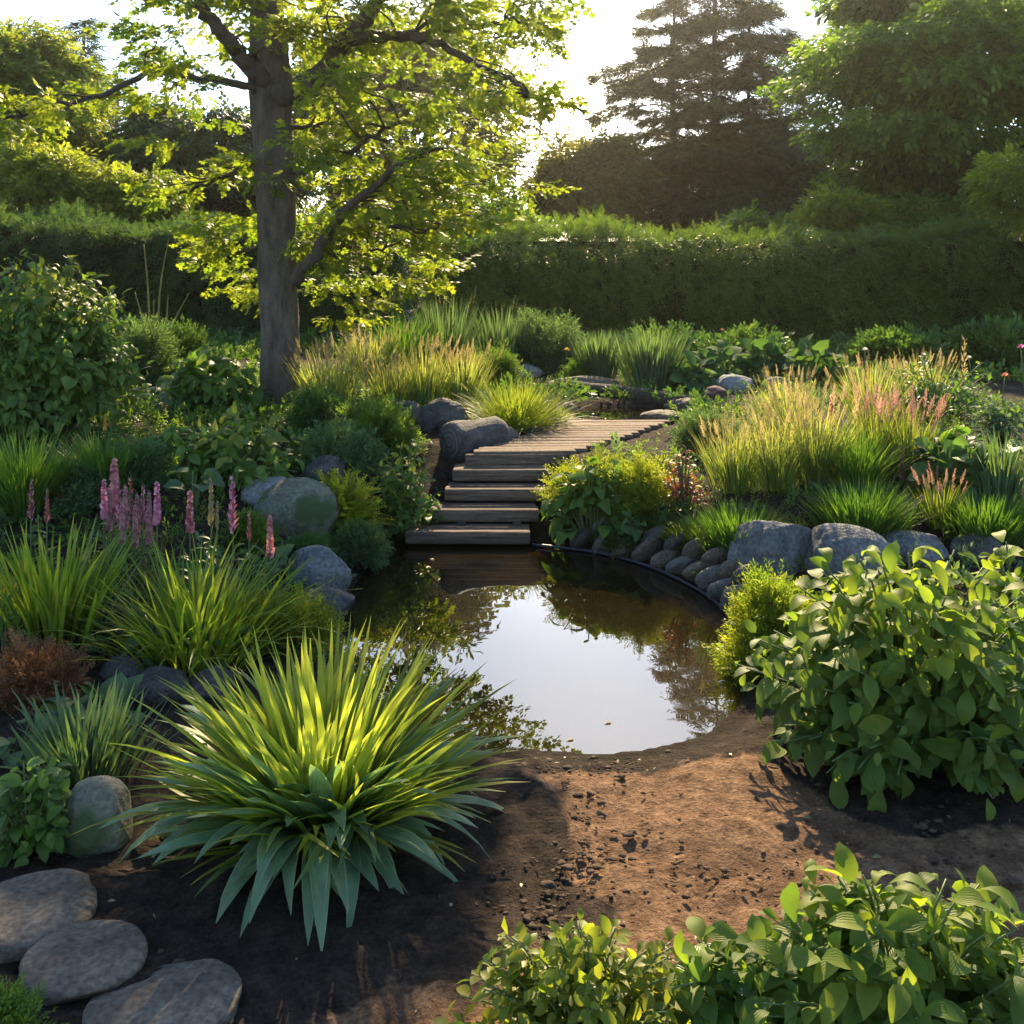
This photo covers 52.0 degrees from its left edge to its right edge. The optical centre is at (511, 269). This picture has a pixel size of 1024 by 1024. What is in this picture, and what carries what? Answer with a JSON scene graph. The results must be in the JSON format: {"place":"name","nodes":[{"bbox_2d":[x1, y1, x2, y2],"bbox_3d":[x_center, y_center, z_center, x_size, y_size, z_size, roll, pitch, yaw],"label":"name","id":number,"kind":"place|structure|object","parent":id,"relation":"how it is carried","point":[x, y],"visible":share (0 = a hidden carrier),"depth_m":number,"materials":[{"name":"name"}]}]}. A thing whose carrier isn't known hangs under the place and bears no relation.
{"place":"outdoors","nodes":[
{"label":"outdoors","id":0,"kind":"place"},
{"bbox_2d":[0,0,1016,240],"label":"sky","id":1,"kind":"structure","parent":0,"point":[599,41],"materials":[{"name":"white"}]},
{"bbox_2d":[0,293,1023,1023],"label":"ground","id":2,"kind":"structure","parent":0,"point":[418,951],"depth_m":2.81,"materials":[{"name":"soil"}]},
{"bbox_2d":[0,970,68,1023],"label":"shrub","id":3,"kind":"object","parent":2,"relation":"on","point":[14,1003],"visible":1,"depth_m":2.10,"materials":[{"name":"green plant"}]},
{"bbox_2d":[0,756,72,868],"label":"leafy plant","id":4,"kind":"object","parent":2,"relation":"on","point":[40,802],"visible":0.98,"depth_m":2.79,"materials":[{"name":"green plant"}]},
{"bbox_2d":[0,868,97,963],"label":"stepping stone","id":5,"kind":"object","parent":2,"relation":"on","point":[36,907],"visible":0.91,"depth_m":2.51,"materials":[{"name":"stone"}]},
{"bbox_2d":[0,625,97,718],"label":"dried flower cushion","id":6,"kind":"object","parent":2,"relation":"on","point":[21,674],"visible":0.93,"depth_m":3.70,"materials":[{"name":"brown plant"}]},
{"bbox_2d":[0,418,106,518],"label":"ornamental grass","id":7,"kind":"object","parent":2,"relation":"on","point":[16,476],"depth_m":5.40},
{"bbox_2d":[0,11,120,162],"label":"broadleaf tree","id":8,"kind":"object","parent":2,"relation":"on","point":[41,58],"visible":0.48,"depth_m":19.54,"materials":[{"name":"green plant"}]},
{"bbox_2d":[0,130,125,231],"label":"tall shrub","id":9,"kind":"object","parent":2,"relation":"on","point":[37,176],"visible":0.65,"depth_m":16.45,"materials":[{"name":"green plant"}]},
{"bbox_2d":[0,512,144,650],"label":"strap leaved clump","id":10,"kind":"object","parent":2,"relation":"on","point":[48,591],"visible":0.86,"depth_m":4.16,"materials":[{"name":"plant"}]},
{"bbox_2d":[35,457,109,518],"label":"shrub","id":11,"kind":"object","parent":2,"relation":"on","point":[89,489],"visible":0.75,"depth_m":5.50,"materials":[{"name":"green plant"}]},
{"bbox_2d":[0,246,155,442],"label":"layered shrub","id":12,"kind":"object","parent":2,"relation":"on","point":[58,369],"visible":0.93,"depth_m":6.64,"materials":[{"name":"green plant"}]},
{"bbox_2d":[19,919,147,1005],"bbox_3d":[-0.952,1.542,2.335,0.268,0.057,0.272,0,-1,-20],"label":"stepping stone","id":13,"kind":"object","parent":2,"relation":"on","point":[80,960],"visible":0.84,"depth_m":2.31,"materials":[{"name":"stone"}]},
{"bbox_2d":[0,669,188,786],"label":"strap leaved clump","id":14,"kind":"object","parent":2,"relation":"on","point":[94,754],"visible":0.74,"depth_m":3.24,"materials":[{"name":"green plant"}]},
{"bbox_2d":[39,672,150,739],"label":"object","id":15,"kind":"object","parent":2,"relation":"on","point":[106,684],"visible":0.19,"depth_m":3.58,"materials":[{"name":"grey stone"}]},
{"bbox_2d":[62,775,132,857],"bbox_3d":[-1.128,1.514,2.873,0.212,0.245,0.184,0,0,27],"label":"boulder","id":16,"kind":"object","parent":2,"relation":"on","point":[94,800],"visible":0.76,"depth_m":2.81,"materials":[{"name":"stone"}]},
{"bbox_2d":[41,423,165,492],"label":"ornamental grass","id":17,"kind":"object","parent":2,"relation":"on","point":[101,458],"depth_m":5.67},
{"bbox_2d":[86,157,192,231],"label":"tall shrub","id":18,"kind":"object","parent":2,"relation":"on","point":[113,194],"visible":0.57,"depth_m":16.71,"materials":[{"name":"green plant"}]},
{"bbox_2d":[108,433,181,499],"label":"shrub","id":19,"kind":"object","parent":2,"relation":"on","point":[152,470],"visible":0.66,"depth_m":5.76,"materials":[{"name":"green plant"}]},
{"bbox_2d":[98,312,194,395],"bbox_3d":[-3.168,0.781,8.971,0.952,0.853,0.914,0,0,0],"label":"shrub","id":20,"kind":"object","parent":2,"relation":"on","point":[157,350],"visible":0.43,"depth_m":8.92,"materials":[{"name":"green plant"}]},
{"bbox_2d":[82,958,241,1023],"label":"stepping stone","id":21,"kind":"object","parent":2,"relation":"on","point":[204,991],"visible":0.99,"depth_m":2.19,"materials":[{"name":"stone"}]},
{"bbox_2d":[134,666,189,705],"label":"boulder","id":22,"kind":"object","parent":2,"relation":"on","point":[152,696],"visible":0.65,"depth_m":3.77,"materials":[{"name":"stone"}]},
{"bbox_2d":[9,519,350,676],"bbox_3d":[-1.270,1.286,4.157,1.292,0.550,1.171,0,0,0],"label":"strap leaved clump","id":23,"kind":"object","parent":2,"relation":"on","point":[184,608],"visible":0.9,"depth_m":4.08,"materials":[{"name":"plant"}]},
{"bbox_2d":[141,424,223,485],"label":"hosta","id":24,"kind":"object","parent":2,"relation":"on","point":[170,434],"visible":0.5,"depth_m":5.91,"materials":[{"name":"green"}]},
{"bbox_2d":[147,343,265,411],"bbox_3d":[-2.338,0.851,8.070,0.879,0.607,0.798,0,0,0],"label":"hosta","id":25,"kind":"object","parent":2,"relation":"on","point":[208,370],"visible":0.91,"depth_m":7.93,"materials":[{"name":"green"}]},
{"bbox_2d":[84,90,332,227],"bbox_3d":[-6.413,-1.356,21.967,5.050,4.895,5.389,0,0,0],"label":"broadleaf tree","id":26,"kind":"object","parent":2,"relation":"on","point":[195,145],"visible":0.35,"depth_m":20.54,"materials":[{"name":"green plant"}]},
{"bbox_2d":[0,196,425,339],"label":"hedge","id":27,"kind":"object","parent":2,"relation":"on","point":[113,250],"visible":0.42,"depth_m":14.45,"materials":[{"name":"green plant"}]},
{"bbox_2d":[175,401,304,495],"bbox_3d":[-1.586,1.011,6.059,0.736,0.524,0.683,0,0,0],"label":"hosta","id":28,"kind":"object","parent":2,"relation":"on","point":[228,443],"visible":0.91,"depth_m":5.94,"materials":[{"name":"green"}]},
{"bbox_2d":[212,503,284,557],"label":"shrub","id":29,"kind":"object","parent":2,"relation":"on","point":[257,530],"visible":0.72,"depth_m":5.32,"materials":[{"name":"green plant"}]},
{"bbox_2d":[236,574,349,661],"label":"ornamental grass","id":30,"kind":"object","parent":2,"relation":"on","point":[322,619],"depth_m":4.32,"materials":[{"name":"green plant"}]},
{"bbox_2d":[253,477,339,537],"bbox_3d":[-1.172,1.331,5.710,0.466,0.406,0.366,0,0,-8],"label":"boulder","id":31,"kind":"object","parent":2,"relation":"on","point":[304,503],"visible":0.67,"depth_m":5.59,"materials":[{"name":"stone"}]},
{"bbox_2d":[70,615,525,950],"bbox_3d":[-0.536,1.343,2.941,1.167,0.669,1.198,0,0,0],"label":"sword leaved clump","id":32,"kind":"object","parent":2,"relation":"on","point":[308,766],"visible":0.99,"depth_m":2.76,"materials":[{"name":"green plant"}]},
{"bbox_2d":[0,0,596,407],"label":"maple tree","id":33,"kind":"object","parent":2,"relation":"on","point":[275,88],"visible":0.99,"depth_m":8.23,"materials":[{"name":"green plant"}]},
{"bbox_2d":[277,378,355,440],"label":"shrub","id":34,"kind":"object","parent":2,"relation":"on","point":[313,402],"visible":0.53,"depth_m":7.09,"materials":[{"name":"green plant"}]},
{"bbox_2d":[286,545,351,590],"bbox_3d":[-0.960,1.507,5.184,0.335,0.294,0.270,0,0,8],"label":"boulder","id":35,"kind":"object","parent":2,"relation":"on","point":[329,564],"visible":0.6,"depth_m":5.10,"materials":[{"name":"grey stone"}]},
{"bbox_2d":[282,332,377,404],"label":"ornamental grass","id":36,"kind":"object","parent":2,"relation":"on","point":[344,387],"depth_m":8.15,"materials":[{"name":"green plant"}]},
{"bbox_2d":[289,412,394,480],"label":"shrub","id":37,"kind":"object","parent":2,"relation":"on","point":[352,443],"visible":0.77,"depth_m":6.38,"materials":[{"name":"green plant"}]},
{"bbox_2d":[312,464,398,549],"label":"fern","id":38,"kind":"object","parent":2,"relation":"on","point":[354,497],"visible":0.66,"depth_m":5.81,"materials":[{"name":"green plant"}]},
{"bbox_2d":[325,517,395,573],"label":"shrub","id":39,"kind":"object","parent":2,"relation":"on","point":[369,544],"visible":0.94,"depth_m":5.59,"materials":[{"name":"green plant"}]},
{"bbox_2d":[323,388,430,462],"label":"shrub","id":40,"kind":"object","parent":2,"relation":"on","point":[391,424],"visible":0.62,"depth_m":6.88,"materials":[{"name":"green plant"}]},
{"bbox_2d":[358,347,435,408],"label":"ornamental grass","id":41,"kind":"object","parent":2,"relation":"on","point":[387,384],"depth_m":8.56,"materials":[{"name":"green plant"}]},
{"bbox_2d":[346,309,458,373],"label":"ornamental grass","id":42,"kind":"object","parent":2,"relation":"on","point":[406,343],"depth_m":10.44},
{"bbox_2d":[370,439,446,539],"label":"leafy shrub","id":43,"kind":"object","parent":2,"relation":"on","point":[392,494],"visible":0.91,"depth_m":6.19,"materials":[{"name":"green plant"}]},
{"bbox_2d":[368,329,471,406],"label":"ornamental grass","id":44,"kind":"object","parent":2,"relation":"on","point":[430,384],"depth_m":8.65,"materials":[{"name":"green plant"}]},
{"bbox_2d":[289,0,559,307],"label":"broadleaf tree","id":45,"kind":"object","parent":2,"relation":"on","point":[405,85],"visible":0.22,"depth_m":25.62,"materials":[{"name":"green plant"}]},
{"bbox_2d":[401,288,491,376],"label":"ornamental grass","id":46,"kind":"object","parent":2,"relation":"on","point":[461,324],"depth_m":10.88,"materials":[{"name":"green plant"}]},
{"bbox_2d":[422,338,509,409],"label":"ornamental grass","id":47,"kind":"object","parent":2,"relation":"on","point":[469,374],"depth_m":8.78,"materials":[{"name":"green plant"}]},
{"bbox_2d":[439,416,509,461],"bbox_3d":[-0.259,1.153,7.158,0.452,0.288,0.285,0,0,-40],"label":"boulder","id":48,"kind":"object","parent":2,"relation":"on","point":[459,440],"visible":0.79,"depth_m":7.04,"materials":[{"name":"grey stone"}]},
{"bbox_2d":[405,461,552,543],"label":"garden steps","id":49,"kind":"structure","parent":2,"relation":"on","point":[501,483],"depth_m":6.28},
{"bbox_2d":[465,420,670,465],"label":"wooden deck","id":50,"kind":"structure","parent":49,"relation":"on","point":[537,448],"depth_m":7.13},
{"bbox_2d":[467,300,533,373],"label":"ornamental grass","id":51,"kind":"object","parent":2,"relation":"on","point":[502,332],"depth_m":11.18,"materials":[{"name":"green plant"}]},
{"bbox_2d":[0,323,1023,569],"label":"ground cover","id":52,"kind":"object","parent":2,"relation":"on","point":[262,415],"visible":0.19,"depth_m":7.68,"materials":[{"name":"green plant"}]},
{"bbox_2d":[0,327,1023,673],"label":"ground cover","id":53,"kind":"object","parent":2,"relation":"on","point":[964,569],"visible":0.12,"depth_m":5.25,"materials":[{"name":"green plant"}]},
{"bbox_2d":[1,326,1023,615],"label":"ground cover","id":54,"kind":"object","parent":2,"relation":"on","point":[247,350],"visible":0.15,"depth_m":7.20,"materials":[{"name":"green plant"}]},
{"bbox_2d":[16,749,1022,1018],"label":"soil crumbs","id":55,"kind":"object","parent":2,"relation":"on","point":[580,853],"visible":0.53,"depth_m":2.75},
{"bbox_2d":[442,368,597,436],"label":"ornamental grass","id":56,"kind":"object","parent":2,"relation":"on","point":[521,411],"depth_m":7.72,"materials":[{"name":"green plant"}]},
{"bbox_2d":[506,304,597,377],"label":"shrub","id":57,"kind":"object","parent":2,"relation":"on","point":[544,338],"visible":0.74,"depth_m":11.39,"materials":[{"name":"green plant"}]},
{"bbox_2d":[432,907,728,1023],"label":"leaved plant","id":58,"kind":"object","parent":2,"relation":"on","point":[575,979],"visible":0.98,"depth_m":2.08,"materials":[{"name":"green plant"}]},
{"bbox_2d":[529,440,632,516],"bbox_3d":[0.449,1.221,6.186,0.697,0.435,0.582,0,0,0],"label":"lime flower cushion","id":59,"kind":"object","parent":2,"relation":"on","point":[555,490],"visible":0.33,"depth_m":6.14,"materials":[{"name":"green plant"}]},
{"bbox_2d":[539,456,632,546],"bbox_3d":[0.463,1.356,6.062,0.642,0.569,0.510,0,0,15],"label":"leafy shrub","id":60,"kind":"object","parent":2,"relation":"on","point":[561,524],"visible":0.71,"depth_m":5.98,"materials":[{"name":"green plant"}]},
{"bbox_2d":[516,118,664,240],"bbox_3d":[2.077,-1.387,27.872,4.032,5.162,4.167,0,0,0],"label":"broadleaf tree","id":61,"kind":"object","parent":2,"relation":"on","point":[615,174],"visible":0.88,"depth_m":26.81,"materials":[{"name":"green plant"}]},
{"bbox_2d":[564,328,631,380],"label":"ornamental grass","id":62,"kind":"object","parent":2,"relation":"on","point":[600,361],"depth_m":10.47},
{"bbox_2d":[604,441,678,523],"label":"shrub","id":63,"kind":"object","parent":2,"relation":"on","point":[643,478],"visible":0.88,"depth_m":5.90,"materials":[{"name":"green plant"}]},
{"bbox_2d":[601,326,692,391],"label":"ornamental grass","id":64,"kind":"object","parent":2,"relation":"on","point":[648,360],"depth_m":9.85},
{"bbox_2d":[611,493,693,542],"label":"leafy plant","id":65,"kind":"object","parent":2,"relation":"on","point":[628,526],"visible":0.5,"depth_m":5.78,"materials":[{"name":"green plant"}]},
{"bbox_2d":[576,0,775,240],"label":"pine tree","id":66,"kind":"object","parent":2,"relation":"on","point":[645,32],"visible":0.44,"depth_m":30.21,"materials":[{"name":"green plant"}]},
{"bbox_2d":[661,445,713,514],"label":"russet plant","id":67,"kind":"object","parent":2,"relation":"on","point":[684,493],"visible":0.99,"depth_m":5.83,"materials":[{"name":"red plant"}]},
{"bbox_2d":[661,350,718,395],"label":"leaved plant","id":68,"kind":"object","parent":2,"relation":"on","point":[696,372],"visible":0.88,"depth_m":9.78,"materials":[{"name":"green plant"}]},
{"bbox_2d":[663,402,742,452],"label":"shrub","id":69,"kind":"object","parent":2,"relation":"on","point":[688,428],"visible":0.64,"depth_m":6.84,"materials":[{"name":"green plant"}]},
{"bbox_2d":[401,204,1023,346],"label":"hedge","id":70,"kind":"object","parent":2,"relation":"on","point":[799,281],"visible":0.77,"depth_m":14.99,"materials":[{"name":"green plant"}]},
{"bbox_2d":[594,0,841,236],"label":"pine tree","id":71,"kind":"object","parent":2,"relation":"on","point":[693,63],"visible":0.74,"depth_m":28.80,"materials":[{"name":"green plant"}]},
{"bbox_2d":[692,339,756,384],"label":"leaved plant","id":72,"kind":"object","parent":2,"relation":"on","point":[726,349],"visible":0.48,"depth_m":10.41,"materials":[{"name":"green plant"}]},
{"bbox_2d":[663,916,801,1023],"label":"oval leaved bush","id":73,"kind":"object","parent":2,"relation":"on","point":[703,965],"visible":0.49,"depth_m":2.08,"materials":[{"name":"green plant"}]},
{"bbox_2d":[682,406,783,494],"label":"ornamental grass","id":74,"kind":"object","parent":2,"relation":"on","point":[733,473],"depth_m":5.95,"materials":[{"name":"green plant"}]},
{"bbox_2d":[668,497,802,556],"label":"ornamental grass","id":75,"kind":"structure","parent":2,"relation":"on","point":[721,530],"depth_m":5.38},
{"bbox_2d":[645,0,836,221],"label":"pine tree","id":76,"kind":"object","parent":2,"relation":"on","point":[732,172],"visible":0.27,"depth_m":30.34,"materials":[{"name":"green plant"}]},
{"bbox_2d":[693,318,794,372],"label":"shrub","id":77,"kind":"object","parent":2,"relation":"on","point":[733,337],"visible":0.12,"depth_m":11.50,"materials":[{"name":"green plant"}]},
{"bbox_2d":[646,125,865,235],"bbox_3d":[7.640,-1.768,34.102,9.380,5.919,9.017,0,0,0],"label":"broadleaf tree","id":78,"kind":"object","parent":2,"relation":"on","point":[801,181],"visible":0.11,"depth_m":31.17,"materials":[{"name":"green plant"}]},
{"bbox_2d":[701,557,822,686],"bbox_3d":[1.030,1.415,4.206,0.522,0.514,0.500,0,0,-15],"label":"feathery shrub","id":79,"kind":"object","parent":2,"relation":"on","point":[762,602],"visible":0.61,"depth_m":4.16,"materials":[{"name":"green plant"}]},
{"bbox_2d":[730,336,797,381],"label":"leaved plant","id":80,"kind":"object","parent":2,"relation":"on","point":[769,350],"visible":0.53,"depth_m":10.54,"materials":[{"name":"green plant"}]},
{"bbox_2d":[727,520,811,579],"bbox_3d":[1.274,1.411,5.179,0.430,0.387,0.331,0,0,-26],"label":"boulder","id":81,"kind":"object","parent":2,"relation":"on","point":[776,542],"visible":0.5,"depth_m":5.07,"materials":[{"name":"grey stone"}]},
{"bbox_2d":[719,389,837,493],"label":"ornamental grass","id":82,"kind":"object","parent":2,"relation":"on","point":[783,465],"depth_m":5.88,"materials":[{"name":"green plant"}]},
{"bbox_2d":[741,363,838,434],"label":"ornamental grass","id":83,"kind":"object","parent":2,"relation":"on","point":[782,394],"depth_m":7.27,"materials":[{"name":"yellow plant"}]},
{"bbox_2d":[770,333,855,390],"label":"leaved plant","id":84,"kind":"object","parent":2,"relation":"on","point":[822,357],"visible":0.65,"depth_m":10.14,"materials":[{"name":"green plant"}]},
{"bbox_2d":[753,377,878,486],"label":"ornamental grass","id":85,"kind":"object","parent":2,"relation":"on","point":[828,433],"depth_m":5.91,"materials":[{"name":"green plant"}]},
{"bbox_2d":[784,178,898,236],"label":"tall shrub","id":86,"kind":"object","parent":2,"relation":"on","point":[840,211],"visible":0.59,"depth_m":16.83,"materials":[{"name":"green plant"}]},
{"bbox_2d":[801,523,898,581],"bbox_3d":[1.622,1.397,5.060,0.469,0.344,0.333,0,0,26],"label":"boulder","id":87,"kind":"object","parent":2,"relation":"on","point":[843,542],"visible":0.38,"depth_m":4.96,"materials":[{"name":"grey stone"}]},
{"bbox_2d":[794,420,923,493],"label":"ornamental grass","id":88,"kind":"object","parent":2,"relation":"on","point":[860,464],"depth_m":5.79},
{"bbox_2d":[790,474,931,537],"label":"ornamental grass","id":89,"kind":"object","parent":2,"relation":"on","point":[878,513],"depth_m":5.30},
{"bbox_2d":[707,842,1023,1023],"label":"oval leaved bush","id":90,"kind":"object","parent":2,"relation":"on","point":[863,953],"visible":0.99,"depth_m":2.02,"materials":[{"name":"green plant"}]},
{"bbox_2d":[824,352,925,422],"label":"ornamental grass","id":91,"kind":"object","parent":2,"relation":"on","point":[863,387],"depth_m":8.15,"materials":[{"name":"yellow plant"}]},
{"bbox_2d":[826,380,926,468],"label":"ornamental grass","id":92,"kind":"object","parent":2,"relation":"on","point":[875,427],"depth_m":6.22,"materials":[{"name":"plant"}]},
{"bbox_2d":[734,540,1023,820],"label":"round leaved bush","id":93,"kind":"object","parent":2,"relation":"on","point":[914,676],"visible":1,"depth_m":3.15,"materials":[{"name":"green plant"}]},
{"bbox_2d":[755,0,1023,216],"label":"broadleaf tree","id":94,"kind":"object","parent":2,"relation":"on","point":[921,91],"visible":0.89,"depth_m":17.74,"materials":[{"name":"green plant"}]},
{"bbox_2d":[834,320,968,372],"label":"shrub","id":95,"kind":"object","parent":2,"relation":"on","point":[884,343],"visible":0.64,"depth_m":11.56,"materials":[{"name":"green plant"}]},
{"bbox_2d":[863,383,959,479],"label":"ornamental grass","id":96,"kind":"object","parent":2,"relation":"on","point":[909,442],"depth_m":6.10,"materials":[{"name":"green plant"}]},
{"bbox_2d":[881,529,949,567],"bbox_3d":[1.977,1.391,5.181,0.346,0.210,0.271,0,0,23],"label":"boulder","id":97,"kind":"object","parent":2,"relation":"on","point":[906,540],"visible":0.47,"depth_m":5.11,"materials":[{"name":"grey stone"}]},
{"bbox_2d":[877,354,998,424],"bbox_3d":[3.327,0.923,8.226,0.920,0.551,0.939,0,0,42],"label":"leafy plant","id":98,"kind":"object","parent":2,"relation":"on","point":[963,399],"visible":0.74,"depth_m":8.16,"materials":[{"name":"green plant"}]},
{"bbox_2d":[906,425,1023,506],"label":"hosta","id":99,"kind":"object","parent":2,"relation":"on","point":[948,450],"visible":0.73,"depth_m":5.76,"materials":[{"name":"green"}]},
{"bbox_2d":[917,483,1023,546],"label":"ornamental grass","id":100,"kind":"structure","parent":2,"relation":"on","point":[979,521],"depth_m":5.25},
{"bbox_2d":[936,311,1023,376],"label":"shrub","id":101,"kind":"object","parent":2,"relation":"on","point":[994,340],"visible":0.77,"depth_m":11.40,"materials":[{"name":"green plant"}]},
{"bbox_2d":[957,138,1023,241],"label":"young tree","id":102,"kind":"object","parent":2,"relation":"on","point":[997,185],"visible":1,"depth_m":13.92,"materials":[{"name":"green plant"}]},
{"bbox_2d":[961,425,1023,511],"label":"ornamental grass","id":103,"kind":"object","parent":2,"relation":"on","point":[1004,485],"depth_m":5.57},
{"bbox_2d":[962,530,1023,654],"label":"round leaved bush","id":104,"kind":"object","parent":2,"relation":"on","point":[1008,553],"visible":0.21,"depth_m":3.78,"materials":[{"name":"green plant"}]},
{"bbox_2d":[964,394,1023,441],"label":"leafy plant","id":105,"kind":"object","parent":2,"relation":"on","point":[1005,427],"visible":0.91,"depth_m":7.24,"materials":[{"name":"green plant"}]},
{"bbox_2d":[338,542,750,753],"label":"water","id":106,"kind":"structure","parent":0,"point":[581,647],"depth_m":4.52,"materials":[{"name":"black liquid"}]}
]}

